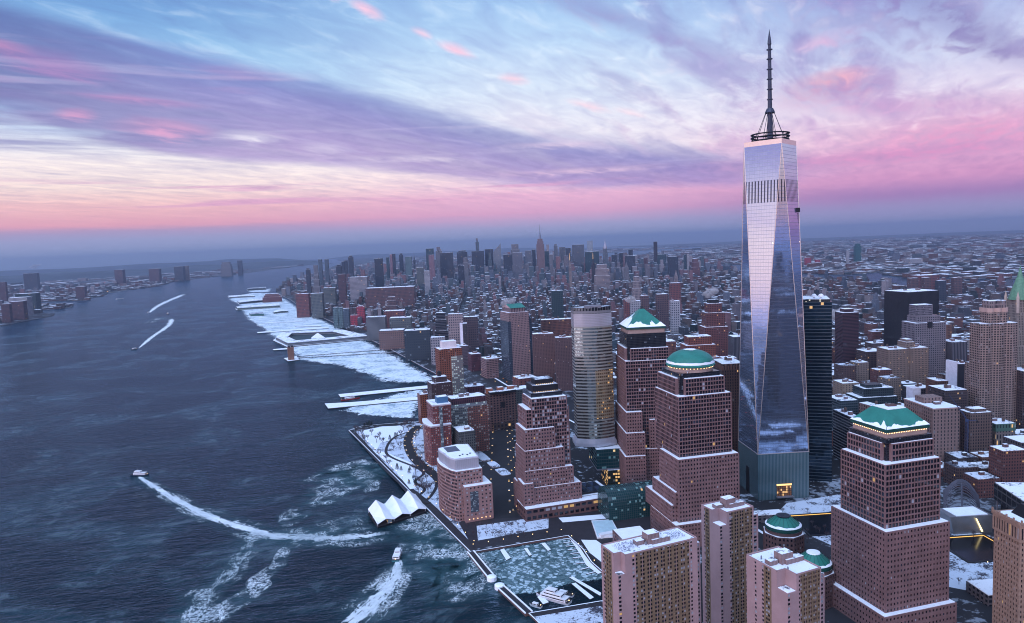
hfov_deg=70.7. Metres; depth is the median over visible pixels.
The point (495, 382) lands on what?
road
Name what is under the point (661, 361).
window
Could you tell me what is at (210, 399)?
water
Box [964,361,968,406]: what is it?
office block
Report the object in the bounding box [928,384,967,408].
office block
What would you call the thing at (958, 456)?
apartment block
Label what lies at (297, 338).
square pier
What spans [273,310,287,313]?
pier shed
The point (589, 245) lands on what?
tower block
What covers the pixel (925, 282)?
tower block
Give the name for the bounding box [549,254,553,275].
tower block
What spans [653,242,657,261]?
tower block
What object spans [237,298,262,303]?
pier shed
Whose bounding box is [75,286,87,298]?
tower block
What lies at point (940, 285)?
tower block
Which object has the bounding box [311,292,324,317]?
tower block
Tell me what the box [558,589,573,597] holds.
motor boat
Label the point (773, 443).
skyscraper
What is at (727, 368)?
office tower
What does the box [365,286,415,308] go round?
tower block
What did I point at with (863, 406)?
office block
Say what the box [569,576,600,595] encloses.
dock
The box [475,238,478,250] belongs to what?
tower block
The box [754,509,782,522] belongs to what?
site building
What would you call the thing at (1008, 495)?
steel structure
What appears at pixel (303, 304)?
tower block
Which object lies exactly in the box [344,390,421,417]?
river ice
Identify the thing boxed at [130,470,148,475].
ferry
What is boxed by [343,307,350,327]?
tower block
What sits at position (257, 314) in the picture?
pier shed
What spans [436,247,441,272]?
tower block
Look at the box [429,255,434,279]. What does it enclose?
tower block
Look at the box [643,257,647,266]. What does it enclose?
tower block
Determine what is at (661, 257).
tower block
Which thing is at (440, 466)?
window
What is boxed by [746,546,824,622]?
apartment tower
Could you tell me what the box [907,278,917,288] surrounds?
tower block
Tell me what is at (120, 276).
tower block
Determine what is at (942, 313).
apartment block
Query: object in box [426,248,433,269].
tower block
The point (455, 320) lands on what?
tower block
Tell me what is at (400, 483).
path
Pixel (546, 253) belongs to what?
tower block
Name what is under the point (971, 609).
ground
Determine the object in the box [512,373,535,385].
shopping block
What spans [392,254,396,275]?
tower block
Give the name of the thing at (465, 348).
office block
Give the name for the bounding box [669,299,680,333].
tower block
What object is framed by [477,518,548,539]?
snow-covered plaza
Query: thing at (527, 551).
dock
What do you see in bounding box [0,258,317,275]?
hills
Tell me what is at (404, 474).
lawn snow
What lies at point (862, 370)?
apartment block
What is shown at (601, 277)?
tower block
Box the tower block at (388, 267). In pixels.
[386,257,389,277]
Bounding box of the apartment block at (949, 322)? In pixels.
[944,320,954,333]
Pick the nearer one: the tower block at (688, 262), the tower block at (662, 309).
the tower block at (662, 309)
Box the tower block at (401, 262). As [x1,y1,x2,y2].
[399,253,403,270]
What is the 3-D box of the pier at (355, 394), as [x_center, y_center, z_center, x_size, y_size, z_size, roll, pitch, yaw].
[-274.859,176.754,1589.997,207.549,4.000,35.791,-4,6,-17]
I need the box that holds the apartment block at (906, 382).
[901,380,915,394]
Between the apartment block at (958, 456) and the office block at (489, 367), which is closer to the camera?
the apartment block at (958, 456)
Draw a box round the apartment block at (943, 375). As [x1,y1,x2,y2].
[938,371,945,379]
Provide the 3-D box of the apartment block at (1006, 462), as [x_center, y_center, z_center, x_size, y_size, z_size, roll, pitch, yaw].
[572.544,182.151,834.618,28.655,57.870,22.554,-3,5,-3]
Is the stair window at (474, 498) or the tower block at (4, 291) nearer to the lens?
the stair window at (474, 498)
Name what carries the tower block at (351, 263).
on the ground at (971, 609)
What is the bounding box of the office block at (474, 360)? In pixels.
[467,350,480,371]
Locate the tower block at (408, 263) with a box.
[405,257,412,274]
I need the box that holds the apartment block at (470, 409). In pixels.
[448,392,489,451]
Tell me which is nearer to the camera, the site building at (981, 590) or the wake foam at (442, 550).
the site building at (981, 590)
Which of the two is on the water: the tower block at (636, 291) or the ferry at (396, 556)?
the ferry at (396, 556)
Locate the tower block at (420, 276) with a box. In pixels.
[416,267,424,288]
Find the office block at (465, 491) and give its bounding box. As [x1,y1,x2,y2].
[437,434,493,522]
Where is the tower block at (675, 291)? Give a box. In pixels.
[669,281,680,306]
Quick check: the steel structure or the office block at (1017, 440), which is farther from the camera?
the office block at (1017, 440)
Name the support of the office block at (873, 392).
on the ground at (971, 609)
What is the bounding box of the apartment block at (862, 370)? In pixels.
[850,359,868,381]
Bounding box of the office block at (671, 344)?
[666,339,675,355]
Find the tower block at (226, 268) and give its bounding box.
[220,262,232,276]
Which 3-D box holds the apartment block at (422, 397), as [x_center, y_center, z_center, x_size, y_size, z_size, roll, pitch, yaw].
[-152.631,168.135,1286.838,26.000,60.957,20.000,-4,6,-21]
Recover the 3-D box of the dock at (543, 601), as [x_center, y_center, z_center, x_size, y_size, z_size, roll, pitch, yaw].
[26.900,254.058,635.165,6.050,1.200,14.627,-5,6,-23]
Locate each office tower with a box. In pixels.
[500,303,532,380]
[513,376,581,506]
[615,306,668,483]
[645,348,739,546]
[699,299,728,356]
[713,356,739,451]
[803,294,831,481]
[831,403,956,622]
[884,288,938,345]
[901,303,945,377]
[959,406,991,452]
[991,503,1023,622]
[1016,364,1023,428]
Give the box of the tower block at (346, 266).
[345,260,347,277]
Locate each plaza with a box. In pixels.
[459,510,650,616]
[781,494,993,589]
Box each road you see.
[463,365,512,387]
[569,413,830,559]
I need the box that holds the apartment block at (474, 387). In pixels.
[464,381,484,393]
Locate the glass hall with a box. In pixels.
[598,480,651,520]
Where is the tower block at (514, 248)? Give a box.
[511,244,519,262]
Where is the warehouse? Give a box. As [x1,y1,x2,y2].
[262,293,281,302]
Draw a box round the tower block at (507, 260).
[503,254,512,273]
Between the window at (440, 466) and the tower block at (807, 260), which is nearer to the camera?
the window at (440, 466)
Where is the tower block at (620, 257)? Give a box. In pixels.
[619,253,622,266]
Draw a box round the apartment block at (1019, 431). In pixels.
[1015,429,1023,434]
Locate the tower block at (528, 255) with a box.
[525,250,531,263]
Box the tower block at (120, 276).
[114,269,125,284]
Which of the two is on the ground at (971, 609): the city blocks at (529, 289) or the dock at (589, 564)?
the city blocks at (529, 289)
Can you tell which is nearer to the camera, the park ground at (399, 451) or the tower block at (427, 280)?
the park ground at (399, 451)
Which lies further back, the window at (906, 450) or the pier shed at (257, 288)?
the pier shed at (257, 288)
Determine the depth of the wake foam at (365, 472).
1008.09 m
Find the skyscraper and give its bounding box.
[738,30,808,500]
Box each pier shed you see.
[228,295,254,297]
[236,303,279,309]
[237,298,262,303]
[247,287,266,290]
[249,312,263,315]
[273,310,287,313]
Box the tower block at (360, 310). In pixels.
[356,305,365,323]
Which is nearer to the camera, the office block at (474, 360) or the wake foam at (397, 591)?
the wake foam at (397, 591)
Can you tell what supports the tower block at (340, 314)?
on the ground at (971, 609)
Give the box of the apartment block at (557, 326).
[540,316,570,354]
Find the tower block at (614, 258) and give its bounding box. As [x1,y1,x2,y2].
[611,255,616,267]
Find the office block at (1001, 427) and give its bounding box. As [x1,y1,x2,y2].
[992,416,1015,445]
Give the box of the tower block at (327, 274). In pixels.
[324,259,329,283]
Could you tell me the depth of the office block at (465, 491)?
821.67 m
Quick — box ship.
[341,395,359,400]
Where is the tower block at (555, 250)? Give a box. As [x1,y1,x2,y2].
[554,244,557,262]
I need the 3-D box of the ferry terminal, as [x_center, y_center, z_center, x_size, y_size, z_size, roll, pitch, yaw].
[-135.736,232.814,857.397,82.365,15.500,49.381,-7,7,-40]
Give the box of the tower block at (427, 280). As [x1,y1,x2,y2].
[424,270,430,294]
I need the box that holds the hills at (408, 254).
[329,248,545,258]
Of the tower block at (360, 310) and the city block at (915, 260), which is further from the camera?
the city block at (915, 260)
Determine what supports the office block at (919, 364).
on the ground at (971, 609)
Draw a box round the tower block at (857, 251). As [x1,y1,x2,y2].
[853,243,860,261]
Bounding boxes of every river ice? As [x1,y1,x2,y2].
[230,293,431,382]
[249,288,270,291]
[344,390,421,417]
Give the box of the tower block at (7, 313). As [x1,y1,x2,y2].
[1,303,12,322]
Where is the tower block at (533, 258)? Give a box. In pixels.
[532,249,535,271]
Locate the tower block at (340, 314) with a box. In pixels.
[338,307,343,327]
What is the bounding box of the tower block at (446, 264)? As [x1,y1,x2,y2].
[440,252,453,278]
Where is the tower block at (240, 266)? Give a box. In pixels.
[237,260,242,274]
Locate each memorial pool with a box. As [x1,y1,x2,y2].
[790,512,830,536]
[950,534,993,562]
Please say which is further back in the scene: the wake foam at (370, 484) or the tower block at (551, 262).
the tower block at (551, 262)
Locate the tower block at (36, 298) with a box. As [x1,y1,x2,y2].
[15,292,41,309]
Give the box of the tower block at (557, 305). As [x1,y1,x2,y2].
[551,289,563,317]
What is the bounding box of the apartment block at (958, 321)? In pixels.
[949,317,962,327]
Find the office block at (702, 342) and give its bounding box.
[680,334,718,358]
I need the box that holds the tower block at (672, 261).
[667,256,678,280]
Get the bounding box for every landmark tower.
[536,224,545,272]
[603,242,607,263]
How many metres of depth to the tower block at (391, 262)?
6104.58 m
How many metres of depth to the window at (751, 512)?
550.86 m
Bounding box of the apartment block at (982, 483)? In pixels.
[963,471,1000,498]
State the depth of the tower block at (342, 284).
3800.55 m
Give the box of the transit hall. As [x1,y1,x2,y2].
[943,479,980,507]
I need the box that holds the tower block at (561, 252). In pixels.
[559,247,565,259]
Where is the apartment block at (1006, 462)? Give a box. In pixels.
[988,443,1023,481]
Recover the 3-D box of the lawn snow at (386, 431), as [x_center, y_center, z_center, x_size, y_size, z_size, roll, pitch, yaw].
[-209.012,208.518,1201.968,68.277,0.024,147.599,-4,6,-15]
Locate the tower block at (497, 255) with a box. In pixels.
[493,243,500,275]
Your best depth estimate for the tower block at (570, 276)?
4285.93 m
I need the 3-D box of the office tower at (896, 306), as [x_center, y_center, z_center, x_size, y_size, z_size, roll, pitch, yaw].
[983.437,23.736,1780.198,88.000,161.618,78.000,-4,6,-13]
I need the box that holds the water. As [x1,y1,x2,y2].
[0,247,1014,622]
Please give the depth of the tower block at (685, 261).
5436.34 m
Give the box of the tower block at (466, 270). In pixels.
[463,257,468,290]
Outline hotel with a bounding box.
[484,385,516,430]
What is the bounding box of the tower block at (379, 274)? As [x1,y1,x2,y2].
[374,258,383,286]
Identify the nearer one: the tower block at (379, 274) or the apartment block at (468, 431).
the apartment block at (468, 431)
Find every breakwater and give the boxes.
[467,550,496,581]
[494,582,532,616]
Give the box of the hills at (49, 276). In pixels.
[0,260,330,284]
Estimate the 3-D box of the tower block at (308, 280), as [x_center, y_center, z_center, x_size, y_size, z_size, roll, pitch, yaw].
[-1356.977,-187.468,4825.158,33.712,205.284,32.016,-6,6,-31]
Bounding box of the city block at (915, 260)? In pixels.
[905,258,922,263]
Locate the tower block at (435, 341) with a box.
[430,334,444,364]
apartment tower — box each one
[427,371,452,399]
[435,339,464,394]
[532,330,554,381]
[554,335,572,390]
[601,527,700,622]
[701,495,757,622]
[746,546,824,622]
[835,308,858,362]
[968,300,1017,422]
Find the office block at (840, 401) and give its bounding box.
[832,394,857,429]
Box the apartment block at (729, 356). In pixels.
[719,355,736,359]
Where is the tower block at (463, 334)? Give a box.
[460,322,467,344]
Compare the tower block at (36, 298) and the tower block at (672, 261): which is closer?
the tower block at (36, 298)
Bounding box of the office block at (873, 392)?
[846,382,897,413]
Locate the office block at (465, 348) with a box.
[456,342,468,364]
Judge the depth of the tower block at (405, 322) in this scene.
2334.83 m
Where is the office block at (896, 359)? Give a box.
[876,344,909,380]
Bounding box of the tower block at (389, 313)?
[384,309,405,328]
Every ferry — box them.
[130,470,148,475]
[391,546,401,561]
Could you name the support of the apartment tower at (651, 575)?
on the ground at (971, 609)
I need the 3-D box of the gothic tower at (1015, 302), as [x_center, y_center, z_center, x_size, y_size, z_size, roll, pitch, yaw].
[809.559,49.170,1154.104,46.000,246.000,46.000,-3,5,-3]
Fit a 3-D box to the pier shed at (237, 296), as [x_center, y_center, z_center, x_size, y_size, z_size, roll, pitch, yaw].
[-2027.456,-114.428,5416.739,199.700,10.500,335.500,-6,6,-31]
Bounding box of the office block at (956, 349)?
[945,337,966,370]
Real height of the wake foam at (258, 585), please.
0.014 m
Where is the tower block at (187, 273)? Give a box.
[185,266,189,279]
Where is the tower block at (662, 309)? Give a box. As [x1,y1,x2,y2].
[655,292,668,330]
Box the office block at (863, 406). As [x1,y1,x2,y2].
[859,401,877,412]
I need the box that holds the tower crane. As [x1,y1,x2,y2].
[949,395,977,450]
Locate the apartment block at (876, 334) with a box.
[867,329,881,341]
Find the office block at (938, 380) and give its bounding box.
[926,375,947,393]
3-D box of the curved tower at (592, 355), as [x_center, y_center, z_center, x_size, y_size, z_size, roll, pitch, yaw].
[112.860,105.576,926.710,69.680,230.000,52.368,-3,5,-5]
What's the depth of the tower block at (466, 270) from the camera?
4986.61 m
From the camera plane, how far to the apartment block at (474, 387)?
1257.33 m
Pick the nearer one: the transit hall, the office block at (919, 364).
the transit hall
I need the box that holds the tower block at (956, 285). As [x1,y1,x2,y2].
[951,277,962,293]
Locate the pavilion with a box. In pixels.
[940,506,992,534]
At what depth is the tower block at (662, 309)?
2311.54 m
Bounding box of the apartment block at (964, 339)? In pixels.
[957,337,969,350]
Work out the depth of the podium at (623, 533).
728.19 m
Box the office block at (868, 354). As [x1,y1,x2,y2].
[856,346,876,379]
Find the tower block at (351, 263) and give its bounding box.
[348,256,354,276]
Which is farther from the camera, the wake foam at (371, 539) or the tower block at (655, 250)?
the tower block at (655, 250)
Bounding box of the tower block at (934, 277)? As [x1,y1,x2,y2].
[909,274,938,289]
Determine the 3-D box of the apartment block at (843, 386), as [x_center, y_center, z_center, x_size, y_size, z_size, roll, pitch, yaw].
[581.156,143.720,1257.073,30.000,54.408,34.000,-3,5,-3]
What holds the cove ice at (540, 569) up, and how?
on the water
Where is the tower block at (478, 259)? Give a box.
[472,251,484,275]
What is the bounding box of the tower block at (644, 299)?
[640,294,648,311]
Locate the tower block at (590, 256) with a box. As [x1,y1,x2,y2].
[585,251,598,272]
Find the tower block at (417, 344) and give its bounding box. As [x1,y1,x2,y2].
[404,328,430,360]
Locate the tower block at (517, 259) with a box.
[512,252,522,278]
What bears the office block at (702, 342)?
on the ground at (971, 609)
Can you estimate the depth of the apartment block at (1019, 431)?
987.21 m
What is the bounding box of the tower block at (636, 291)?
[632,276,640,299]
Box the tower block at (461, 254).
[457,250,467,267]
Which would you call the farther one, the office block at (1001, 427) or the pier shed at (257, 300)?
the pier shed at (257, 300)
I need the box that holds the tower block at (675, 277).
[674,271,677,282]
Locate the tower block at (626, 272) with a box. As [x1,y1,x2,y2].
[624,262,628,280]
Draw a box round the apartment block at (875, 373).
[870,366,891,382]
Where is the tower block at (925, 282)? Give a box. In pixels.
[921,276,930,289]
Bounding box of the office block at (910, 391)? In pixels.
[902,383,925,402]
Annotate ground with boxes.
[0,261,317,325]
[277,247,1000,622]
[356,423,467,538]
[535,606,602,622]
[593,232,1023,278]
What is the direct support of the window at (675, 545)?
in the apartment tower at (651, 575)
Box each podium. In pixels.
[516,480,603,521]
[612,526,643,540]
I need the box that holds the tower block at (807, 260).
[804,258,810,264]
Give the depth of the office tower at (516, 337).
1652.97 m
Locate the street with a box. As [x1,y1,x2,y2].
[403,425,437,484]
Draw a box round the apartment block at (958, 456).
[944,451,978,461]
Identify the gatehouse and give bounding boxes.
[763,513,803,553]
[801,549,834,609]
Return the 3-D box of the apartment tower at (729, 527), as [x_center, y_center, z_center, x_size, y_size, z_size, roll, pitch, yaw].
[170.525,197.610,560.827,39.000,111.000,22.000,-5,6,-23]
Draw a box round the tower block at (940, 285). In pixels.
[935,279,945,300]
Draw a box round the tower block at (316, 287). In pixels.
[313,275,320,292]
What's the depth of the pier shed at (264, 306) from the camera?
4169.09 m
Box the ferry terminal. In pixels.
[368,491,426,528]
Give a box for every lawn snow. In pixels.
[363,426,403,449]
[373,450,415,488]
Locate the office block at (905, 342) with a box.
[897,338,914,347]
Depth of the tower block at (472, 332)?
2110.93 m
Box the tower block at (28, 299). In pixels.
[8,296,33,315]
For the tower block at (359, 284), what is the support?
on the ground at (971, 609)
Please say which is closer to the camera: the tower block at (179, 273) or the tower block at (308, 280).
the tower block at (308, 280)
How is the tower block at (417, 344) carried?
on the ground at (971, 609)
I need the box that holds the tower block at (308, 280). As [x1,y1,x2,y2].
[306,268,311,292]
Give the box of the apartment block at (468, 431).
[453,425,475,452]
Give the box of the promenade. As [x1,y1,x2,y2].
[351,432,476,550]
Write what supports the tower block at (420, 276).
on the ground at (971, 609)
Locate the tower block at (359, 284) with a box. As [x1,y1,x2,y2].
[349,276,368,299]
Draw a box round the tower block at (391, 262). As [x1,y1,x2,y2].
[390,254,392,273]
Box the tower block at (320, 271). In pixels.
[318,259,323,283]
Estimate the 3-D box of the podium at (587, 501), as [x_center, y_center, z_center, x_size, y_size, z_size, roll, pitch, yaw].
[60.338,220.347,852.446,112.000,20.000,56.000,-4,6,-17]
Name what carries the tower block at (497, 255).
on the ground at (971, 609)
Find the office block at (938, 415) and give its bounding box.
[904,394,960,461]
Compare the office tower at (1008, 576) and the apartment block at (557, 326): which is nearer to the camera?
the office tower at (1008, 576)
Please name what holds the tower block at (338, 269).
on the ground at (971, 609)
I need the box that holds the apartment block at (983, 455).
[969,451,988,461]
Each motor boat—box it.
[530,601,541,608]
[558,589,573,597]
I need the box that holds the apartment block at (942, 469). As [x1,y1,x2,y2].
[941,461,943,476]
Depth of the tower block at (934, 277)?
3205.85 m
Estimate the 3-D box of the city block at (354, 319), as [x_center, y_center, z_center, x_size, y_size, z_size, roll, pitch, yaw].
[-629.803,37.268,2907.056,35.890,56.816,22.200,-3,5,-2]
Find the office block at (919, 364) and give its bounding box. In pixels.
[909,343,928,384]
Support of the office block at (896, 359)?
on the ground at (971, 609)
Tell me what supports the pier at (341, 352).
in the water
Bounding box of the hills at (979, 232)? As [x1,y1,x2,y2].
[695,230,1023,243]
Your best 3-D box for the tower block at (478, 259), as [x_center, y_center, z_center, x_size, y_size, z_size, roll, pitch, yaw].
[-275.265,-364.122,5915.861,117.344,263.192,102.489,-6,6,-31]
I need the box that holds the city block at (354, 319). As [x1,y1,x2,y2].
[350,314,358,325]
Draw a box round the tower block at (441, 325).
[435,312,448,339]
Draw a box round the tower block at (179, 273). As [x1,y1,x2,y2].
[174,266,185,280]
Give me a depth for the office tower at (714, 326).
1750.64 m
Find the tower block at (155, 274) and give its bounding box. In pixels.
[148,268,161,281]
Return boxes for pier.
[257,327,327,332]
[273,330,366,346]
[284,356,298,360]
[295,352,391,357]
[296,325,321,326]
[297,349,379,356]
[325,397,417,408]
[338,385,427,397]
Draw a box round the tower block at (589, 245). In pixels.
[587,241,592,251]
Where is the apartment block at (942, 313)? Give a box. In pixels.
[939,310,946,319]
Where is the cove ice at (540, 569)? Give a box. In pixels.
[478,538,601,594]
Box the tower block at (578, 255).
[572,244,583,271]
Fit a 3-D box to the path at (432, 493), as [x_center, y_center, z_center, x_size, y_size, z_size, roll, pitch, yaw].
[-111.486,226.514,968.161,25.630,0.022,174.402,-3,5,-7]
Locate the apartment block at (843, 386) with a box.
[833,378,858,394]
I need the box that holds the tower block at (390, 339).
[379,328,404,349]
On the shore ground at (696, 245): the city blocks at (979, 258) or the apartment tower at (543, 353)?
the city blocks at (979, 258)
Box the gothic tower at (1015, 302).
[1004,265,1023,366]
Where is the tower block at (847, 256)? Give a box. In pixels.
[846,250,848,262]
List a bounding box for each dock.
[500,549,510,560]
[524,548,531,555]
[537,596,548,604]
[541,543,550,550]
[561,538,601,574]
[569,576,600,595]
[572,583,593,599]
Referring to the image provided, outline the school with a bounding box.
[504,385,525,418]
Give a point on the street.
(408, 443)
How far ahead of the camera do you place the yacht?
631.84 m
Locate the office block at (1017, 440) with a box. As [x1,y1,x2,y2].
[1003,435,1023,448]
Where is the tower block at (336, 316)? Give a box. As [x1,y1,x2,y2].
[333,306,338,327]
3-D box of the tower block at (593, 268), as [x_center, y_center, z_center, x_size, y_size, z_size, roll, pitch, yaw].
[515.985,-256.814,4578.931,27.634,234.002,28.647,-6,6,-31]
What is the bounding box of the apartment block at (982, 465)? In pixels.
[969,461,988,472]
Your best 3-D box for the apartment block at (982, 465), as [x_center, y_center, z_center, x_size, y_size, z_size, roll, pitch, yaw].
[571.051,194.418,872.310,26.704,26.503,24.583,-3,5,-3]
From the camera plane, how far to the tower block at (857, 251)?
6701.17 m
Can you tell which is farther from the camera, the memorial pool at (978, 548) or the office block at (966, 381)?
the office block at (966, 381)
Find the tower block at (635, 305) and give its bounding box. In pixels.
[630,299,640,314]
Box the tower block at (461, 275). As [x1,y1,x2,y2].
[458,264,464,287]
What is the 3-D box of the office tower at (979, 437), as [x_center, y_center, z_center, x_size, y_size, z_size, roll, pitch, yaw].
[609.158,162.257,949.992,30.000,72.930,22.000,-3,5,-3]
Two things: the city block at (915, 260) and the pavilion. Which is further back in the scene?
the city block at (915, 260)
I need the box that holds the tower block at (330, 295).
[323,287,337,307]
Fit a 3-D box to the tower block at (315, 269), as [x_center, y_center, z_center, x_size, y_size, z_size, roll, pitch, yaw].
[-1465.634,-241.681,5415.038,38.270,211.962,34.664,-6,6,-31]
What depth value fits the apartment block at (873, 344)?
1673.35 m
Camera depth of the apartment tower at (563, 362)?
1506.44 m
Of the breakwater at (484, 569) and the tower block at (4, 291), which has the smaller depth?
the breakwater at (484, 569)
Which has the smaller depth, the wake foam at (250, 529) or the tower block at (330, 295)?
the wake foam at (250, 529)
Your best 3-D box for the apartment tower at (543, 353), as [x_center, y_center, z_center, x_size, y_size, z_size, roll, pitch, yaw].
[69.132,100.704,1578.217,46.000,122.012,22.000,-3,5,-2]
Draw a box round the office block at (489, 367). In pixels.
[481,354,498,378]
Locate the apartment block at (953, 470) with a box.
[943,460,978,487]
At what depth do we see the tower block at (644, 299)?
2319.61 m
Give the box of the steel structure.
[994,482,1023,509]
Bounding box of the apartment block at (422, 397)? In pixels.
[417,389,427,423]
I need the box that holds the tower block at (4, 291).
[0,282,8,301]
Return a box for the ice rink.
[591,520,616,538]
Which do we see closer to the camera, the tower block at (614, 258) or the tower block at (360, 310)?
the tower block at (360, 310)
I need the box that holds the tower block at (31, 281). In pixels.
[23,273,40,289]
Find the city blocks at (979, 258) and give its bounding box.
[637,233,1023,278]
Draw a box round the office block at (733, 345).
[728,333,739,360]
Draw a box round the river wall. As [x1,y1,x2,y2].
[281,295,602,622]
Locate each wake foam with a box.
[138,477,380,541]
[139,319,172,347]
[150,294,182,311]
[153,483,366,546]
[178,536,256,622]
[181,536,254,622]
[196,547,289,622]
[250,524,424,543]
[279,469,373,524]
[296,519,361,536]
[306,459,368,481]
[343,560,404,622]
[346,567,411,615]
[353,463,377,482]
[358,477,378,491]
[402,514,499,573]
[417,516,495,600]
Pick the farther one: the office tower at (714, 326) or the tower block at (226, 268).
the tower block at (226, 268)
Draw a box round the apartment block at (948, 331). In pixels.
[946,323,951,338]
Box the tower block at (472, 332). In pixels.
[463,314,478,351]
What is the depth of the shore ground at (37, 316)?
9568.28 m
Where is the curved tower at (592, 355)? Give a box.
[571,304,620,484]
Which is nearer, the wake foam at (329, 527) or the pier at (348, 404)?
the wake foam at (329, 527)
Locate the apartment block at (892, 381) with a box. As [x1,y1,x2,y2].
[878,375,900,401]
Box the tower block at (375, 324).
[366,315,386,340]
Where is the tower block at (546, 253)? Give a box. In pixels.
[544,251,548,269]
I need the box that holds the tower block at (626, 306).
[623,297,630,319]
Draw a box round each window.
[440,466,463,520]
[470,491,478,512]
[518,396,580,503]
[604,541,692,622]
[616,348,667,480]
[646,373,737,540]
[704,512,751,622]
[755,565,818,622]
[833,433,954,622]
[994,516,1023,622]
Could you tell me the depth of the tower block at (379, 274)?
4226.06 m
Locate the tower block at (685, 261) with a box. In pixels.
[683,254,686,269]
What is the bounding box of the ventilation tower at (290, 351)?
[287,345,294,359]
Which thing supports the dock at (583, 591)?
on the water
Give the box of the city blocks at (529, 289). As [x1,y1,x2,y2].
[276,245,1012,402]
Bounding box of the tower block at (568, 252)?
[565,248,570,261]
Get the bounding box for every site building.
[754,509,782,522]
[966,579,992,605]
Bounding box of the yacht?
[536,586,571,605]
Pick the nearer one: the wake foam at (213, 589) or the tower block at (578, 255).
the wake foam at (213, 589)
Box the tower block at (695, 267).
[690,259,699,275]
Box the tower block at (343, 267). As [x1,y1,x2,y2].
[341,261,344,273]
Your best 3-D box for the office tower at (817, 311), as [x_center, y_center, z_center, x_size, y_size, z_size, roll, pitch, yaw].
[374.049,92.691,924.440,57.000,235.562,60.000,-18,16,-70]
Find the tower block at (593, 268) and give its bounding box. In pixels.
[591,260,594,283]
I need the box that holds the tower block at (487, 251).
[485,249,493,270]
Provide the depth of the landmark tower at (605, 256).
6017.31 m
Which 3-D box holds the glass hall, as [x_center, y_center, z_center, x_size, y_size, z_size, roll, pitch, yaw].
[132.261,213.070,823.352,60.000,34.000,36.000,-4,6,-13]
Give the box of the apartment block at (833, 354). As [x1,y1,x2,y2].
[832,347,834,363]
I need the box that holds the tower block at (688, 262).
[687,254,688,272]
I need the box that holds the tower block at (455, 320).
[448,312,462,343]
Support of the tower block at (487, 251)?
on the ground at (971, 609)
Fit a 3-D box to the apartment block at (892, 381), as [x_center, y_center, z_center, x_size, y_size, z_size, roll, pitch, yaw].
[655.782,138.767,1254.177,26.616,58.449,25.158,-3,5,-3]
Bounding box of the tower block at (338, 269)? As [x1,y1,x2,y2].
[336,265,341,288]
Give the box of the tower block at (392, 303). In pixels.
[386,296,397,309]
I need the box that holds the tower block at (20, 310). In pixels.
[9,301,28,319]
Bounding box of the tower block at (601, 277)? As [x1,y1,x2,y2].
[594,264,609,291]
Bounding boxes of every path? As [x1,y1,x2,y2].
[384,432,425,495]
[424,483,437,500]
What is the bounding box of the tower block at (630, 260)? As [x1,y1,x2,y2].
[625,255,635,272]
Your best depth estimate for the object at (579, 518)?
814.22 m
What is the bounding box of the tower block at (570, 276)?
[569,261,571,286]
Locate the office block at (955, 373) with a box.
[946,359,964,387]
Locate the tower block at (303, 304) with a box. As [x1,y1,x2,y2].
[295,293,311,317]
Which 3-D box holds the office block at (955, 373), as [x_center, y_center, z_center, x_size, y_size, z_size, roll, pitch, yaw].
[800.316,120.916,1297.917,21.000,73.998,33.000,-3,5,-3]
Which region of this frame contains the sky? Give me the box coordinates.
[0,0,1023,270]
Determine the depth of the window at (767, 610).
454.34 m
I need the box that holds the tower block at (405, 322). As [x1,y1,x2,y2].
[389,316,412,328]
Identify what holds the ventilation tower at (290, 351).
on the pier at (286, 359)
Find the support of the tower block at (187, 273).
on the shore ground at (37, 316)
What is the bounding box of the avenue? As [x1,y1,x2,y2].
[484,428,518,518]
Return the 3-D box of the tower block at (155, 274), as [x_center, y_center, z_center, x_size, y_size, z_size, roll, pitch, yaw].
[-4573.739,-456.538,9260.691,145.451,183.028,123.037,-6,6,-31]
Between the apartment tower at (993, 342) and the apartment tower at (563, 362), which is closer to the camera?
the apartment tower at (993, 342)
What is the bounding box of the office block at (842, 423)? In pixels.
[833,407,855,459]
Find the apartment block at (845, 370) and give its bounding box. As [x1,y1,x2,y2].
[834,362,855,380]
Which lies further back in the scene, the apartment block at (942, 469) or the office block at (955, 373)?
the office block at (955, 373)
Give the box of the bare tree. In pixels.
[413,482,422,493]
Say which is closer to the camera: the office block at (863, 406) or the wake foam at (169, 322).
the office block at (863, 406)
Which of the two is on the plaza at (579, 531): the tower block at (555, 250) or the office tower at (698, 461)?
the office tower at (698, 461)
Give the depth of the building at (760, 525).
762.93 m
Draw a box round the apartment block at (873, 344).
[865,340,883,348]
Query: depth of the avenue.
987.20 m
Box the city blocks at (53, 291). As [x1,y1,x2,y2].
[0,264,303,322]
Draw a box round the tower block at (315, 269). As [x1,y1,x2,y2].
[313,265,318,274]
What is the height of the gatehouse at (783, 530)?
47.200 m
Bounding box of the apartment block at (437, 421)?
[422,395,451,465]
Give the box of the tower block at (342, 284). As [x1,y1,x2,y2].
[338,273,346,302]
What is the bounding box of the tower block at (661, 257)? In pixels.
[657,254,665,267]
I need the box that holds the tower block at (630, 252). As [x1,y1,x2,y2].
[628,249,632,255]
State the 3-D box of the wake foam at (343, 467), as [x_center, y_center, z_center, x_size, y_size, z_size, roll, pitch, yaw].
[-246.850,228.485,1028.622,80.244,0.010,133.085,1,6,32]
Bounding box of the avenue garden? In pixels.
[476,451,510,475]

